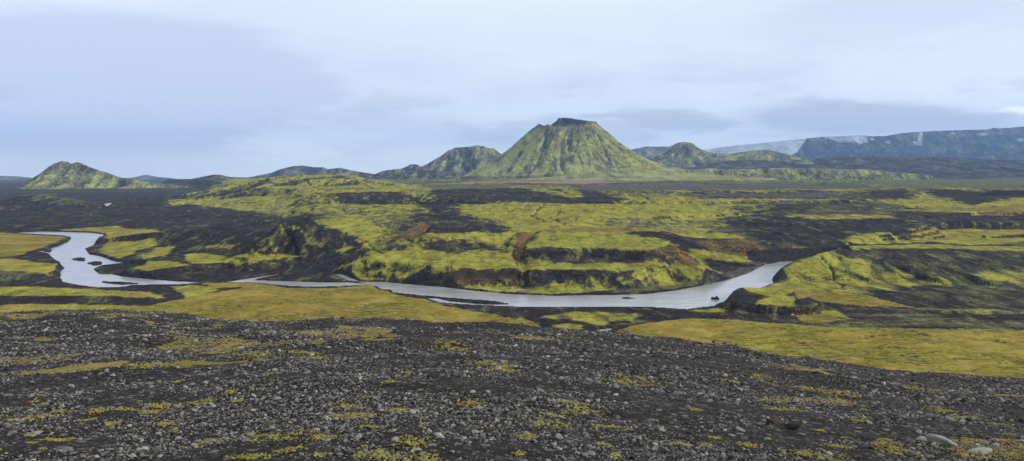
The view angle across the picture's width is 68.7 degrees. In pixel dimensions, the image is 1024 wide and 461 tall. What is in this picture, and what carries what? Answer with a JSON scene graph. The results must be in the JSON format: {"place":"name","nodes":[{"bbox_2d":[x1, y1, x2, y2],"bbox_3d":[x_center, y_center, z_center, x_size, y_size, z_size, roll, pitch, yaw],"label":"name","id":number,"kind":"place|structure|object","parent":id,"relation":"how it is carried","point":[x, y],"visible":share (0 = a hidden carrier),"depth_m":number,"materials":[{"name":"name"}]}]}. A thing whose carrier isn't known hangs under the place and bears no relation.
{"place":"outdoors","nodes":[
{"label":"outdoors","id":0,"kind":"place"},
{"bbox_2d":[0,176,31,179],"bbox_3d":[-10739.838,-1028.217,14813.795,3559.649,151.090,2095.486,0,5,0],"label":"hill","id":1,"kind":"structure","parent":0,"point":[13,178],"depth_m":14825.71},
{"bbox_2d":[16,161,194,188],"bbox_3d":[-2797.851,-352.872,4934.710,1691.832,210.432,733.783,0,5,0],"label":"mountain","id":2,"kind":"structure","parent":0,"point":[65,175],"depth_m":4931.76,"materials":[{"name":"green plant"}]},
{"bbox_2d":[132,175,172,179],"bbox_3d":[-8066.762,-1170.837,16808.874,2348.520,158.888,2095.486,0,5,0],"label":"mountain","id":3,"kind":"structure","parent":0,"point":[146,177],"depth_m":16811.95,"materials":[{"name":"stone"}]},
{"bbox_2d":[173,175,256,183],"bbox_3d":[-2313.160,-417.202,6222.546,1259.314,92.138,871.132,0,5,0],"label":"hill","id":4,"kind":"structure","parent":0,"point":[215,177],"depth_m":6250.20,"materials":[{"name":"grey stone"}]},
{"bbox_2d":[247,165,326,178],"bbox_3d":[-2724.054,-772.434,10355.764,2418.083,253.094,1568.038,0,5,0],"label":"mountain","id":5,"kind":"structure","parent":0,"point":[292,171],"depth_m":10368.10,"materials":[{"name":"grey stone"}]},
{"bbox_2d":[317,168,373,177],"bbox_3d":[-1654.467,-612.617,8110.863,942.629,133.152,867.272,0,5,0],"label":"hill","id":6,"kind":"structure","parent":0,"point":[340,171],"depth_m":8100.81,"materials":[{"name":"grey stone"}]},
{"bbox_2d":[19,203,792,330],"bbox_3d":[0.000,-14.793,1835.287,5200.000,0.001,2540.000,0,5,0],"label":"river","id":7,"kind":"structure","parent":0,"point":[76,271],"depth_m":881.84,"materials":[{"name":"liquid"}]},
{"bbox_2d":[402,164,420,169],"bbox_3d":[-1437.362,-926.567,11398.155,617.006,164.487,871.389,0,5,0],"label":"hill","id":8,"kind":"structure","parent":0,"point":[410,166],"depth_m":11431.14,"materials":[{"name":"grey stone"}]},
{"bbox_2d":[367,167,467,178],"bbox_3d":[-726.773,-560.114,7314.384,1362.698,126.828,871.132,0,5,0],"label":"hill","id":9,"kind":"structure","parent":0,"point":[417,173],"depth_m":7270.94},
{"bbox_2d":[420,145,500,172],"bbox_3d":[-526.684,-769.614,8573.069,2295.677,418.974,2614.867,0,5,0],"label":"mountain","id":10,"kind":"structure","parent":0,"point":[464,159],"depth_m":8540.39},
{"bbox_2d":[0,175,1023,377],"bbox_3d":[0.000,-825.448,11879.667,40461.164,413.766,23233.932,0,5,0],"label":"terrain","id":11,"kind":"structure","parent":0,"point":[923,275],"depth_m":1042.92,"materials":[{"name":"green plant"}]},
{"bbox_2d":[0,309,1023,460],"bbox_3d":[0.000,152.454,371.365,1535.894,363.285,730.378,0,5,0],"label":"gravel slope","id":12,"kind":"structure","parent":0,"point":[802,436],"depth_m":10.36,"materials":[{"name":"grey gravel"}]},
{"bbox_2d":[24,431,43,435],"bbox_3d":[-4.756,2.020,7.454,0.169,0.048,0.085,-3,6,-34],"label":"rock","id":13,"kind":"object","parent":12,"relation":"on","point":[36,432],"visible":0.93,"depth_m":7.44,"materials":[{"name":"stone"}]},
{"bbox_2d":[54,446,72,450],"bbox_3d":[-3.953,1.926,6.590,0.159,0.057,0.083,1,5,6],"label":"rock","id":14,"kind":"object","parent":12,"relation":"on","point":[67,448],"visible":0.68,"depth_m":6.57,"materials":[{"name":"grey stone"}]},
{"bbox_2d":[141,404,150,408],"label":"stone","id":15,"kind":"object","parent":12,"relation":"on","point":[146,406],"visible":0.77,"depth_m":8.86,"materials":[{"name":"grey stone"}]},
{"bbox_2d":[318,447,329,452],"bbox_3d":[-1.461,1.716,5.828,0.065,0.040,0.117,2,5,21],"label":"rock","id":16,"kind":"object","parent":12,"relation":"on","point":[324,449],"visible":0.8,"depth_m":5.82,"materials":[{"name":"grey stone"}]},
{"bbox_2d":[412,448,421,451],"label":"stone","id":17,"kind":"object","parent":12,"relation":"on","point":[416,449],"visible":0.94,"depth_m":6.01,"materials":[{"name":"grey stone"}]},
{"bbox_2d":[427,371,438,377],"bbox_3d":[-1.083,1.990,10.254,0.177,0.094,0.118,-14,10,-21],"label":"rock","id":18,"kind":"object","parent":12,"relation":"on","point":[435,374],"visible":0.7,"depth_m":10.23,"materials":[{"name":"grey stone"}]},
{"bbox_2d":[434,433,443,437],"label":"stone","id":19,"kind":"object","parent":12,"relation":"on","point":[440,435],"visible":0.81,"depth_m":6.53,"materials":[{"name":"grey stone"}]},
{"bbox_2d":[483,428,491,432],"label":"rock","id":20,"kind":"object","parent":12,"relation":"on","point":[486,430],"visible":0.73,"depth_m":6.87,"materials":[{"name":"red stone"}]},
{"bbox_2d":[0,309,1023,460],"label":"moss","id":21,"kind":"object","parent":12,"relation":"on","point":[248,456],"visible":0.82,"depth_m":8.18,"materials":[{"name":"green plant"}]},
{"bbox_2d":[555,433,562,438],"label":"stone","id":22,"kind":"object","parent":12,"relation":"on","point":[558,435],"visible":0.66,"depth_m":6.82,"materials":[{"name":"grey stone"}]},
{"bbox_2d":[587,450,595,454],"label":"stone","id":23,"kind":"object","parent":12,"relation":"on","point":[590,452],"visible":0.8,"depth_m":6.28,"materials":[{"name":"grey stone"}]},
{"bbox_2d":[735,427,745,431],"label":"stone","id":24,"kind":"object","parent":12,"relation":"on","point":[739,429],"visible":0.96,"depth_m":8.10,"materials":[{"name":"grey stone"}]},
{"bbox_2d":[770,415,777,423],"bbox_3d":[3.063,2.221,8.757,0.095,0.086,0.185,13,26,16],"label":"rock","id":25,"kind":"object","parent":12,"relation":"on","point":[774,419],"visible":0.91,"depth_m":8.72,"materials":[{"name":"red stone"}]},
{"bbox_2d":[785,423,800,429],"bbox_3d":[3.207,2.239,8.553,0.188,0.094,0.119,-1,5,-11],"label":"rock","id":26,"kind":"object","parent":12,"relation":"on","point":[791,426],"visible":0.94,"depth_m":8.51,"materials":[{"name":"grey stone"}]},
{"bbox_2d":[916,436,927,440],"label":"rock","id":27,"kind":"object","parent":12,"relation":"on","point":[921,438],"visible":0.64,"depth_m":8.31,"materials":[{"name":"stone"}]},
{"bbox_2d":[925,433,958,445],"bbox_3d":[4.647,2.281,8.090,0.358,0.118,0.125,18,15,12],"label":"rock","id":28,"kind":"object","parent":12,"relation":"on","point":[938,439],"visible":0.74,"depth_m":8.05,"materials":[{"name":"stone"}]},
{"bbox_2d":[968,447,992,452],"bbox_3d":[4.861,2.277,7.749,0.284,0.050,0.123,-1,5,-17],"label":"rock","id":29,"kind":"object","parent":12,"relation":"on","point":[982,449],"visible":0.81,"depth_m":7.74,"materials":[{"name":"stone"}]},
{"bbox_2d":[0,0,1023,178],"label":"sky","id":30,"kind":"structure","parent":0,"point":[175,89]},
{"bbox_2d":[461,118,779,180],"bbox_3d":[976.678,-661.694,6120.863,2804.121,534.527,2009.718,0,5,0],"label":"mountain","id":31,"kind":"structure","parent":0,"point":[560,149],"depth_m":5965.06,"materials":[{"name":"green plant"}]},
{"bbox_2d":[632,146,668,157],"bbox_3d":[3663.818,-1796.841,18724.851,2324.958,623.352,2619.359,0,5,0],"label":"mountain","id":32,"kind":"structure","parent":0,"point":[646,151],"depth_m":18763.14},
{"bbox_2d":[645,142,723,168],"bbox_3d":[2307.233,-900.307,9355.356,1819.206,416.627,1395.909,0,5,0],"label":"mountain","id":33,"kind":"structure","parent":0,"point":[681,155],"depth_m":9216.99,"materials":[{"name":"green plant"}]},
{"bbox_2d":[709,149,802,163],"bbox_3d":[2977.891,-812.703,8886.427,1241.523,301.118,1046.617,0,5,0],"label":"hill","id":34,"kind":"structure","parent":0,"point":[767,155],"depth_m":8695.42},
{"bbox_2d":[705,135,866,154],"bbox_3d":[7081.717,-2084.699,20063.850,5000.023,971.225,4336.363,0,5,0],"label":"glacier","id":35,"kind":"object","parent":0,"point":[790,147],"visible":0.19,"depth_m":20151.67,"materials":[{"name":"white ice"}]},
{"bbox_2d":[795,158,813,164],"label":"hill","id":36,"kind":"structure","parent":0,"point":[804,161],"depth_m":8204.60,"materials":[{"name":"green plant"}]},
{"bbox_2d":[675,168,936,179],"bbox_3d":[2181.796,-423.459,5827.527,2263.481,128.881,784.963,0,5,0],"label":"hill","id":37,"kind":"structure","parent":0,"point":[812,174],"depth_m":5829.73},
{"bbox_2d":[684,156,1023,178],"bbox_3d":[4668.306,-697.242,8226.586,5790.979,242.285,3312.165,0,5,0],"label":"lava field","id":38,"kind":"structure","parent":0,"point":[947,167],"depth_m":7896.41,"materials":[{"name":"grey stone"}]},
{"bbox_2d":[793,126,1023,159],"bbox_3d":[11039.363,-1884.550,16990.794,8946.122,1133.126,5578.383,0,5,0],"label":"mountain","id":39,"kind":"structure","parent":0,"point":[1000,143],"depth_m":16840.37,"materials":[{"name":"grey stone"}]}
]}

